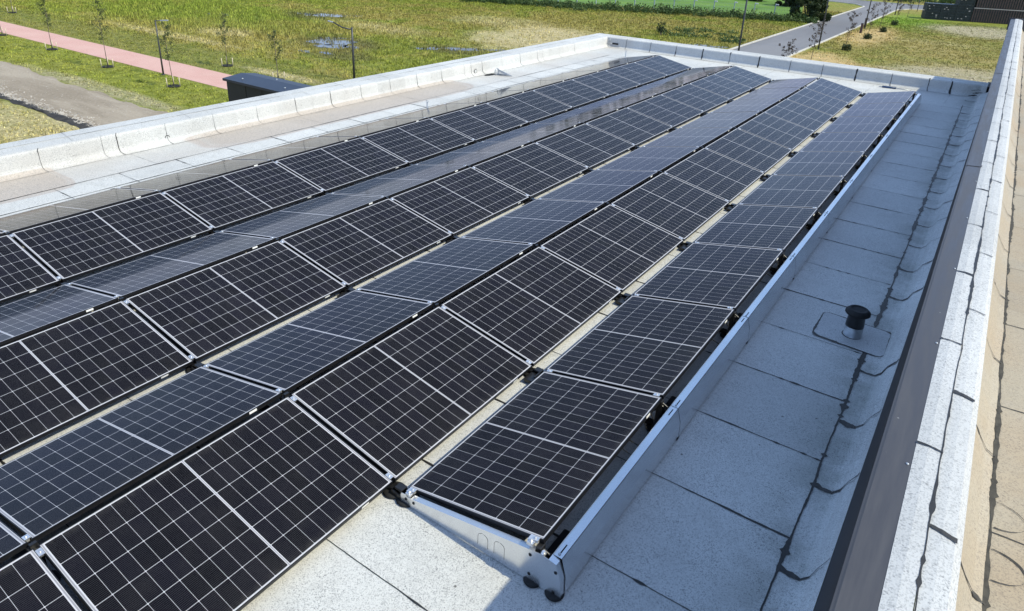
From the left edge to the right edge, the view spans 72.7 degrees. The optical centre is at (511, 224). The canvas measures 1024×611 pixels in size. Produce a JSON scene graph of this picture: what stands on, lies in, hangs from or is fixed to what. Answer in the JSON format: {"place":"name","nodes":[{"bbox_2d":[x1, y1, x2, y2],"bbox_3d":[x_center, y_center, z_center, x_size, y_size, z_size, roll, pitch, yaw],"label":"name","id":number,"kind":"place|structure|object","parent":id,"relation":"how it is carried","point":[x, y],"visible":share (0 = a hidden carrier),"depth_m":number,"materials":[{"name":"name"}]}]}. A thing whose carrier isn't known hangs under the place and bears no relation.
{"place":"outdoors","nodes":[
{"label":"outdoors","id":0,"kind":"place"},
{"bbox_2d":[0,61,167,125],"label":"dirt track","id":1,"kind":"structure","parent":0,"point":[38,84],"depth_m":40.71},
{"bbox_2d":[0,65,151,126],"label":"rubble","id":2,"kind":"object","parent":1,"relation":"on","point":[31,101],"visible":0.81,"depth_m":39.02,"materials":[{"name":"stone"}]},
{"bbox_2d":[0,21,231,88],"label":"path","id":3,"kind":"structure","parent":0,"point":[198,74],"depth_m":53.38,"materials":[{"name":"pink brick"}]},
{"bbox_2d":[0,0,1007,610],"bbox_3d":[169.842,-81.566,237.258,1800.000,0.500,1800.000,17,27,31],"label":"ground","id":4,"kind":"structure","parent":0,"point":[122,94],"depth_m":63.16,"materials":[{"name":"green plant"}]},
{"bbox_2d":[0,93,93,128],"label":"soil ridge","id":5,"kind":"structure","parent":4,"relation":"on","point":[63,118],"depth_m":37.04,"materials":[{"name":"brown soil"}]},
{"bbox_2d":[222,73,310,101],"bbox_3d":[-11.998,-6.023,35.603,5.900,2.620,2.000,17,27,31],"label":"transformer kiosk","id":6,"kind":"object","parent":4,"relation":"on","point":[240,86],"visible":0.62,"depth_m":35.30,"materials":[{"name":"metal"}]},
{"bbox_2d":[0,33,987,610],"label":"flat roof building","id":7,"kind":"structure","parent":4,"relation":"on","point":[742,499],"depth_m":6.58,"materials":[{"name":"grey concrete"}]},
{"bbox_2d":[14,534,60,580],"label":"mounting rail","id":8,"kind":"object","parent":7,"relation":"on","point":[34,544],"visible":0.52,"depth_m":4.10,"materials":[{"name":"black metal"}]},
{"bbox_2d":[0,520,27,562],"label":"solar panel","id":9,"kind":"object","parent":8,"relation":"attached to","point":[12,543],"visible":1,"depth_m":4.09,"materials":[{"name":"glass"}]},
{"bbox_2d":[0,235,59,302],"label":"solar panel","id":10,"kind":"object","parent":8,"relation":"attached to","point":[23,271],"visible":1,"depth_m":7.43,"materials":[{"name":"black glass"}]},
{"bbox_2d":[0,548,82,610],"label":"solar panel","id":11,"kind":"object","parent":8,"relation":"attached to","point":[29,580],"visible":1,"depth_m":3.86,"materials":[{"name":"black glass"}]},
{"bbox_2d":[0,284,118,345],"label":"solar panel","id":12,"kind":"object","parent":8,"relation":"attached to","point":[24,317],"visible":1,"depth_m":6.63,"materials":[{"name":"grey glass"}]},
{"bbox_2d":[0,301,192,457],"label":"solar panel","id":13,"kind":"object","parent":8,"relation":"attached to","point":[57,377],"visible":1,"depth_m":5.87,"materials":[{"name":"black glass"}]},
{"bbox_2d":[0,366,281,541],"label":"solar panel","id":14,"kind":"object","parent":8,"relation":"attached to","point":[46,489],"visible":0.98,"depth_m":4.98,"materials":[{"name":"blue glass"}]},
{"bbox_2d":[38,396,392,610],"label":"solar panel","id":15,"kind":"object","parent":8,"relation":"attached to","point":[240,517],"visible":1,"depth_m":4.42,"materials":[{"name":"black glass"}]},
{"bbox_2d":[3,231,564,601],"bbox_3d":[-3.253,1.017,6.442,8.740,0.324,0.178,17,27,31],"label":"mounting rail","id":16,"kind":"object","parent":7,"relation":"on","point":[395,490],"visible":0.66,"depth_m":4.94,"materials":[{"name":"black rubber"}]},
{"bbox_2d":[401,487,564,597],"bbox_3d":[-0.222,1.961,4.537,1.310,0.322,0.075,17,27,31],"label":"side plate","id":17,"kind":"object","parent":16,"relation":"attached to","point":[522,558],"visible":1,"depth_m":4.42,"materials":[{"name":"metal"}]},
{"bbox_2d":[112,187,678,440],"bbox_3d":[-2.229,0.480,7.820,8.737,0.324,0.409,18,28,32],"label":"mounting rail","id":18,"kind":"object","parent":7,"relation":"on","point":[531,374],"visible":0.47,"depth_m":6.31,"materials":[{"name":"black metal"}]},
{"bbox_2d":[0,188,157,232],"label":"solar panel","id":19,"kind":"object","parent":18,"relation":"attached to","point":[51,213],"visible":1,"depth_m":8.92,"materials":[{"name":"grey glass"}]},
{"bbox_2d":[11,192,212,281],"bbox_3d":[-4.761,0.088,8.390,1.135,0.031,1.790,28,32,25],"label":"solar panel","id":20,"kind":"object","parent":18,"relation":"attached to","point":[68,248],"visible":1,"depth_m":8.28,"materials":[{"name":"black glass"}]},
{"bbox_2d":[70,232,274,297],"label":"solar panel","id":21,"kind":"object","parent":18,"relation":"attached to","point":[126,280],"visible":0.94,"depth_m":7.62,"materials":[{"name":"grey glass"}]},
{"bbox_2d":[125,241,345,361],"bbox_3d":[-2.769,0.705,7.149,1.135,0.031,1.790,28,32,25],"label":"solar panel","id":22,"kind":"object","parent":18,"relation":"attached to","point":[202,314],"visible":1,"depth_m":7.03,"materials":[{"name":"black glass"}]},
{"bbox_2d":[222,193,384,238],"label":"solar panel","id":23,"kind":"object","parent":18,"relation":"attached to","point":[286,222],"visible":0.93,"depth_m":9.02,"materials":[{"name":"grey glass"}]},
{"bbox_2d":[205,290,432,393],"bbox_3d":[-1.748,1.022,6.513,1.135,0.031,1.790,5,20,35],"label":"solar panel","id":24,"kind":"object","parent":18,"relation":"attached to","point":[293,354],"visible":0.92,"depth_m":6.37,"materials":[{"name":"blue glass"}]},
{"bbox_2d":[280,198,451,286],"bbox_3d":[-1.735,0.163,8.540,1.135,0.032,1.790,28,32,25],"label":"solar panel","id":25,"kind":"object","parent":18,"relation":"on","point":[355,247],"visible":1,"depth_m":8.43,"materials":[{"name":"black glass"}]},
{"bbox_2d":[290,306,531,481],"bbox_3d":[-0.777,1.320,5.908,1.135,0.033,1.790,29,32,25],"label":"solar panel","id":26,"kind":"object","parent":18,"relation":"attached to","point":[398,404],"visible":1,"depth_m":5.77,"materials":[{"name":"black glass"}]},
{"bbox_2d":[409,371,661,543],"bbox_3d":[0.244,1.637,5.272,1.135,0.033,1.790,5,20,35],"label":"solar panel","id":27,"kind":"object","parent":18,"relation":"attached to","point":[536,456],"visible":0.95,"depth_m":5.11,"materials":[{"name":"black glass"}]},
{"bbox_2d":[222,158,747,343],"bbox_3d":[-1.196,-0.063,9.210,8.737,0.324,0.409,18,28,32],"label":"mounting rail","id":28,"kind":"object","parent":7,"relation":"on","point":[620,299],"visible":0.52,"depth_m":7.69,"materials":[{"name":"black metal"}]},
{"bbox_2d":[121,159,270,191],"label":"solar panel","id":29,"kind":"object","parent":28,"relation":"attached to","point":[189,176],"visible":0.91,"depth_m":10.27,"materials":[{"name":"glass"}]},
{"bbox_2d":[164,161,323,229],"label":"solar panel","id":30,"kind":"object","parent":28,"relation":"on","point":[219,202],"visible":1,"depth_m":9.68,"materials":[{"name":"black glass"}]},
{"bbox_2d":[231,137,357,160],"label":"solar panel","id":31,"kind":"object","parent":28,"relation":"on","point":[292,149],"visible":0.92,"depth_m":11.66,"materials":[{"name":"glass"}]},
{"bbox_2d":[333,165,466,197],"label":"solar panel","id":32,"kind":"object","parent":28,"relation":"on","point":[391,184],"visible":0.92,"depth_m":10.43,"materials":[{"name":"grey glass"}]},
{"bbox_2d":[357,237,533,304],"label":"solar panel","id":33,"kind":"object","parent":28,"relation":"on","point":[444,272],"visible":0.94,"depth_m":7.78,"materials":[{"name":"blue glass"}]},
{"bbox_2d":[440,246,621,366],"bbox_3d":[0.256,0.778,7.298,1.135,0.032,1.790,28,32,25],"label":"solar panel","id":34,"kind":"object","parent":28,"relation":"attached to","point":[538,304],"visible":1,"depth_m":7.18,"materials":[{"name":"black glass"}]},
{"bbox_2d":[540,204,683,292],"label":"solar panel","id":35,"kind":"object","parent":28,"relation":"on","point":[614,247],"visible":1,"depth_m":8.59,"materials":[{"name":"black glass"}]},
{"bbox_2d":[546,295,734,398],"bbox_3d":[1.278,1.095,6.662,1.135,0.033,1.790,5,20,35],"label":"solar panel","id":36,"kind":"object","parent":28,"relation":"on","point":[648,345],"visible":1,"depth_m":6.53,"materials":[{"name":"black glass"}]},
{"bbox_2d":[317,136,793,278],"bbox_3d":[-0.162,-0.605,10.600,8.737,0.324,0.409,18,28,32],"label":"mounting rail","id":37,"kind":"object","parent":7,"relation":"on","point":[683,246],"visible":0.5,"depth_m":9.10,"materials":[{"name":"black metal"}]},
{"bbox_2d":[276,137,407,192],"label":"solar panel","id":38,"kind":"object","parent":37,"relation":"attached to","point":[335,166],"visible":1,"depth_m":11.08,"materials":[{"name":"black glass"}]},
{"bbox_2d":[316,118,426,136],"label":"solar panel","id":39,"kind":"object","parent":37,"relation":"on","point":[363,130],"visible":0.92,"depth_m":13.05,"materials":[{"name":"glass"}]},
{"bbox_2d":[390,167,529,235],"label":"solar panel","id":40,"kind":"object","parent":37,"relation":"on","point":[461,201],"visible":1,"depth_m":9.84,"materials":[{"name":"black glass"}]},
{"bbox_2d":[417,142,530,166],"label":"solar panel","id":41,"kind":"object","parent":37,"relation":"attached to","point":[474,154],"visible":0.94,"depth_m":11.82,"materials":[{"name":"grey glass"}]},
{"bbox_2d":[462,199,604,245],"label":"solar panel","id":42,"kind":"object","parent":37,"relation":"on","point":[536,221],"visible":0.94,"depth_m":9.19,"materials":[{"name":"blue glass"}]},
{"bbox_2d":[611,173,728,240],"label":"solar panel","id":43,"kind":"object","parent":37,"relation":"attached to","point":[673,205],"visible":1,"depth_m":9.99,"materials":[{"name":"black glass"}]},
{"bbox_2d":[633,243,783,310],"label":"solar panel","id":44,"kind":"object","parent":37,"relation":"on","point":[722,276],"visible":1,"depth_m":7.94,"materials":[{"name":"black glass"}]},
{"bbox_2d":[387,117,827,232],"bbox_3d":[0.872,-1.147,11.990,8.737,0.324,0.409,18,28,32],"label":"mounting rail","id":45,"kind":"object","parent":7,"relation":"on","point":[728,207],"visible":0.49,"depth_m":10.49,"materials":[{"name":"black metal"}]},
{"bbox_2d":[363,118,474,163],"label":"solar panel","id":46,"kind":"object","parent":45,"relation":"on","point":[414,142],"visible":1,"depth_m":12.48,"materials":[{"name":"black glass"}]},
{"bbox_2d":[389,102,482,118],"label":"solar panel","id":47,"kind":"object","parent":45,"relation":"on","point":[437,110],"visible":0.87,"depth_m":14.46,"materials":[{"name":"grey glass"}]},
{"bbox_2d":[472,143,588,197],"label":"solar panel","id":48,"kind":"object","parent":45,"relation":"on","point":[532,170],"visible":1,"depth_m":11.24,"materials":[{"name":"black glass"}]},
{"bbox_2d":[481,123,581,142],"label":"solar panel","id":49,"kind":"object","parent":45,"relation":"attached to","point":[531,133],"visible":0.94,"depth_m":13.22,"materials":[{"name":"grey glass"}]},
{"bbox_2d":[538,170,657,203],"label":"solar panel","id":50,"kind":"object","parent":45,"relation":"on","point":[605,186],"visible":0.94,"depth_m":10.59,"materials":[{"name":"grey glass"}]},
{"bbox_2d":[596,147,699,172],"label":"solar panel","id":51,"kind":"object","parent":45,"relation":"attached to","point":[658,159],"visible":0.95,"depth_m":11.98,"materials":[{"name":"blue glass"}]},
{"bbox_2d":[694,204,817,251],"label":"solar panel","id":52,"kind":"object","parent":45,"relation":"on","point":[765,227],"visible":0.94,"depth_m":9.35,"materials":[{"name":"black glass"}]},
{"bbox_2d":[552,406,679,592],"bbox_3d":[0.800,1.858,4.944,0.112,0.271,1.814,17,27,31],"label":"wind deflector","id":53,"kind":"object","parent":7,"relation":"on","point":[576,549],"visible":1,"depth_m":4.77,"materials":[{"name":"metal"}]},
{"bbox_2d":[480,102,852,197],"bbox_3d":[1.906,-1.690,13.380,8.737,0.324,0.409,18,28,32],"label":"mounting rail","id":54,"kind":"object","parent":7,"relation":"on","point":[765,177],"visible":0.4,"depth_m":11.90,"materials":[{"name":"black metal"}]},
{"bbox_2d":[430,103,527,141],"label":"solar panel","id":55,"kind":"object","parent":54,"relation":"on","point":[480,122],"visible":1,"depth_m":13.88,"materials":[{"name":"black glass"}]},
{"bbox_2d":[445,90,528,103],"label":"solar panel","id":56,"kind":"object","parent":54,"relation":"attached to","point":[489,96],"visible":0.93,"depth_m":15.85,"materials":[{"name":"grey glass"}]},
{"bbox_2d":[535,124,634,168],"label":"solar panel","id":57,"kind":"object","parent":54,"relation":"on","point":[589,146],"visible":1,"depth_m":12.63,"materials":[{"name":"black glass"}]},
{"bbox_2d":[585,108,672,146],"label":"solar panel","id":58,"kind":"object","parent":54,"relation":"on","point":[631,126],"visible":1,"depth_m":14.03,"materials":[{"name":"black glass"}]},
{"bbox_2d":[642,127,732,147],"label":"solar panel","id":59,"kind":"object","parent":54,"relation":"on","point":[690,137],"visible":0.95,"depth_m":13.37,"materials":[{"name":"blue glass"}]},
{"bbox_2d":[663,148,763,202],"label":"solar panel","id":60,"kind":"object","parent":54,"relation":"on","point":[718,175],"visible":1,"depth_m":11.39,"materials":[{"name":"black glass"}]},
{"bbox_2d":[739,175,844,209],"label":"solar panel","id":61,"kind":"object","parent":54,"relation":"on","point":[796,191],"visible":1,"depth_m":10.74,"materials":[{"name":"black glass"}]},
{"bbox_2d":[492,89,866,168],"bbox_3d":[2.939,-2.232,14.770,8.737,0.324,0.409,18,28,32],"label":"mounting rail","id":62,"kind":"object","parent":7,"relation":"on","point":[792,154],"visible":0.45,"depth_m":13.28,"materials":[{"name":"black metal"}]},
{"bbox_2d":[487,90,571,123],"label":"solar panel","id":63,"kind":"object","parent":62,"relation":"on","point":[531,106],"visible":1,"depth_m":15.27,"materials":[{"name":"black glass"}]},
{"bbox_2d":[494,79,568,91],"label":"solar panel","id":64,"kind":"object","parent":62,"relation":"on","point":[532,85],"visible":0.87,"depth_m":17.25,"materials":[{"name":"black glass"}]},
{"bbox_2d":[537,107,622,122],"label":"solar panel","id":65,"kind":"object","parent":62,"relation":"on","point":[582,115],"visible":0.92,"depth_m":14.63,"materials":[{"name":"black glass"}]},
{"bbox_2d":[626,95,703,127],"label":"solar panel","id":66,"kind":"object","parent":62,"relation":"on","point":[667,111],"visible":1,"depth_m":15.42,"materials":[{"name":"black glass"}]},
{"bbox_2d":[680,112,759,128],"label":"solar panel","id":67,"kind":"object","parent":62,"relation":"on","point":[722,120],"visible":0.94,"depth_m":14.78,"materials":[{"name":"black glass"}]},
{"bbox_2d":[704,128,791,173],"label":"solar panel","id":68,"kind":"object","parent":62,"relation":"on","point":[751,150],"visible":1,"depth_m":12.78,"materials":[{"name":"black glass"}]},
{"bbox_2d":[738,112,814,150],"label":"solar panel","id":69,"kind":"object","parent":62,"relation":"on","point":[779,131],"visible":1,"depth_m":14.18,"materials":[{"name":"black glass"}]},
{"bbox_2d":[772,151,864,176],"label":"solar panel","id":70,"kind":"object","parent":62,"relation":"on","point":[810,163],"visible":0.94,"depth_m":12.14,"materials":[{"name":"black glass"}]},
{"bbox_2d":[800,132,880,152],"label":"solar panel","id":71,"kind":"object","parent":62,"relation":"on","point":[845,142],"visible":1,"depth_m":13.54,"materials":[{"name":"black glass"}]},
{"bbox_2d":[526,79,887,149],"bbox_3d":[3.973,-2.774,16.160,8.737,0.324,0.409,18,28,32],"label":"mounting rail","id":72,"kind":"object","parent":7,"relation":"on","point":[817,134],"visible":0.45,"depth_m":14.66,"materials":[{"name":"black metal"}]},
{"bbox_2d":[534,79,608,108],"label":"solar panel","id":73,"kind":"object","parent":72,"relation":"on","point":[573,93],"visible":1,"depth_m":16.66,"materials":[{"name":"black glass"}]},
{"bbox_2d":[573,70,640,95],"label":"solar panel","id":74,"kind":"object","parent":72,"relation":"attached to","point":[609,83],"visible":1,"depth_m":18.06,"materials":[{"name":"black glass"}]},
{"bbox_2d":[580,94,656,107],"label":"solar panel","id":75,"kind":"object","parent":72,"relation":"on","point":[623,101],"visible":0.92,"depth_m":16.02,"materials":[{"name":"black glass"}]},
{"bbox_2d":[617,83,685,95],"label":"solar panel","id":76,"kind":"object","parent":72,"relation":"on","point":[654,89],"visible":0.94,"depth_m":17.42,"materials":[{"name":"black glass"}]},
{"bbox_2d":[661,84,729,112],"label":"solar panel","id":77,"kind":"object","parent":72,"relation":"attached to","point":[698,98],"visible":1,"depth_m":16.82,"materials":[{"name":"black glass"}]},
{"bbox_2d":[710,98,782,112],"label":"solar panel","id":78,"kind":"object","parent":72,"relation":"on","point":[755,105],"visible":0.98,"depth_m":16.17,"materials":[{"name":"black glass"}]},
{"bbox_2d":[671,316,749,434],"bbox_3d":[1.834,1.315,6.334,0.112,0.271,1.814,17,27,31],"label":"wind deflector","id":79,"kind":"object","parent":7,"relation":"on","point":[690,399],"visible":1,"depth_m":6.19,"materials":[{"name":"metal"}]},
{"bbox_2d":[561,70,900,131],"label":"mounting rail","id":80,"kind":"object","parent":7,"relation":"on","point":[835,118],"visible":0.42,"depth_m":16.08,"materials":[{"name":"black metal"}]},
{"bbox_2d":[689,74,751,99],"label":"solar panel","id":81,"kind":"object","parent":80,"relation":"attached to","point":[721,86],"visible":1,"depth_m":18.21,"materials":[{"name":"black glass"}]},
{"bbox_2d":[765,99,832,132],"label":"solar panel","id":82,"kind":"object","parent":80,"relation":"on","point":[809,118],"visible":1,"depth_m":15.58,"materials":[{"name":"black glass"}]},
{"bbox_2d":[821,116,894,132],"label":"solar panel","id":83,"kind":"object","parent":80,"relation":"on","point":[863,124],"visible":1,"depth_m":14.94,"materials":[{"name":"black glass"}]},
{"bbox_2d":[840,102,905,116],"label":"solar panel","id":84,"kind":"object","parent":80,"relation":"on","point":[874,109],"visible":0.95,"depth_m":16.33,"materials":[{"name":"black glass"}]},
{"bbox_2d":[592,62,907,115],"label":"mounting rail","id":85,"kind":"object","parent":7,"relation":"on","point":[850,105],"visible":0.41,"depth_m":17.45,"materials":[{"name":"black metal"}]},
{"bbox_2d":[607,62,667,84],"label":"solar panel","id":86,"kind":"object","parent":85,"relation":"on","point":[638,73],"visible":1,"depth_m":19.46,"materials":[{"name":"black glass"}]},
{"bbox_2d":[736,87,801,99],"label":"solar panel","id":87,"kind":"object","parent":85,"relation":"on","point":[773,93],"visible":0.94,"depth_m":17.57,"materials":[{"name":"black glass"}]},
{"bbox_2d":[787,88,848,116],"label":"solar panel","id":88,"kind":"object","parent":85,"relation":"on","point":[821,102],"visible":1,"depth_m":16.97,"materials":[{"name":"black glass"}]},
{"bbox_2d":[619,55,916,102],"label":"mounting rail","id":89,"kind":"object","parent":7,"relation":"on","point":[863,94],"visible":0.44,"depth_m":18.87,"materials":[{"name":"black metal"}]},
{"bbox_2d":[636,55,691,75],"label":"solar panel","id":90,"kind":"object","parent":89,"relation":"attached to","point":[663,65],"visible":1,"depth_m":20.85,"materials":[{"name":"black glass"}]},
{"bbox_2d":[715,66,770,88],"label":"solar panel","id":91,"kind":"object","parent":89,"relation":"attached to","point":[752,80],"visible":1,"depth_m":19.61,"materials":[{"name":"black glass"}]},
{"bbox_2d":[758,77,817,88],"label":"solar panel","id":92,"kind":"object","parent":89,"relation":"attached to","point":[792,83],"visible":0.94,"depth_m":18.96,"materials":[{"name":"black glass"}]},
{"bbox_2d":[805,78,861,102],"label":"solar panel","id":93,"kind":"object","parent":89,"relation":"attached to","point":[835,90],"visible":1,"depth_m":18.37,"materials":[{"name":"black glass"}]},
{"bbox_2d":[855,91,914,103],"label":"solar panel","id":94,"kind":"object","parent":89,"relation":"attached to","point":[889,97],"visible":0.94,"depth_m":17.72,"materials":[{"name":"black glass"}]},
{"bbox_2d":[742,256,795,339],"bbox_3d":[2.868,0.773,7.724,0.112,0.271,1.814,17,27,31],"label":"wind deflector","id":95,"kind":"object","parent":7,"relation":"on","point":[756,312],"visible":1,"depth_m":7.60,"materials":[{"name":"metal"}]},
{"bbox_2d":[790,213,828,276],"bbox_3d":[3.901,0.231,9.114,0.112,0.271,1.814,17,27,31],"label":"wind deflector","id":96,"kind":"object","parent":7,"relation":"on","point":[801,253],"visible":1,"depth_m":9.00,"materials":[{"name":"metal"}]},
{"bbox_2d":[824,181,853,229],"bbox_3d":[4.935,-0.312,10.504,0.112,0.271,1.814,17,27,31],"label":"wind deflector","id":97,"kind":"object","parent":7,"relation":"on","point":[838,204],"visible":1,"depth_m":10.42,"materials":[{"name":"metal"}]},
{"bbox_2d":[841,305,870,339],"bbox_3d":[3.555,1.006,7.202,0.244,0.312,0.244,17,27,31],"label":"vent pipe","id":98,"kind":"object","parent":7,"relation":"on","point":[858,315],"visible":1,"depth_m":7.14,"materials":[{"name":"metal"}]},
{"bbox_2d":[849,155,873,195],"bbox_3d":[5.969,-0.854,11.894,0.112,0.271,1.814,17,27,31],"label":"wind deflector","id":99,"kind":"object","parent":7,"relation":"on","point":[861,174],"visible":1,"depth_m":11.80,"materials":[{"name":"metal"}]},
{"bbox_2d":[0,0,1023,143],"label":"grass","id":100,"kind":"structure","parent":4,"relation":"on","point":[192,7],"depth_m":74.80,"materials":[{"name":"green plant"}]},
{"bbox_2d":[458,0,819,42],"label":"weeds","id":101,"kind":"object","parent":4,"relation":"on","point":[636,8],"visible":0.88,"depth_m":99.32,"materials":[{"name":"green plant"}]},
{"bbox_2d":[787,0,831,21],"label":"dark bush","id":102,"kind":"object","parent":4,"relation":"on","point":[816,8],"visible":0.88,"depth_m":97.59,"materials":[{"name":"green plant"}]},
{"bbox_2d":[970,7,1023,23],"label":"fence","id":103,"kind":"object","parent":4,"relation":"on","point":[992,15],"visible":0.88,"depth_m":106.53,"materials":[{"name":"grey metal"}]},
{"bbox_2d":[974,0,1023,9],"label":"slatted module","id":104,"kind":"object","parent":103,"relation":"on","point":[1009,4],"visible":1,"depth_m":105.76,"materials":[{"name":"grey metal"}]},
{"bbox_2d":[540,0,802,16],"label":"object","id":105,"kind":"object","parent":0,"point":[740,4],"depth_m":115.69,"materials":[{"name":"green plant"}]},
{"bbox_2d":[733,0,922,55],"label":"road","id":106,"kind":"structure","parent":0,"point":[838,24],"depth_m":87.28,"materials":[{"name":"grey asphalt"}]},
{"bbox_2d":[814,18,1023,610],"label":"parapet wall","id":107,"kind":"structure","parent":0,"point":[941,480],"depth_m":3.00,"materials":[{"name":"stone"}]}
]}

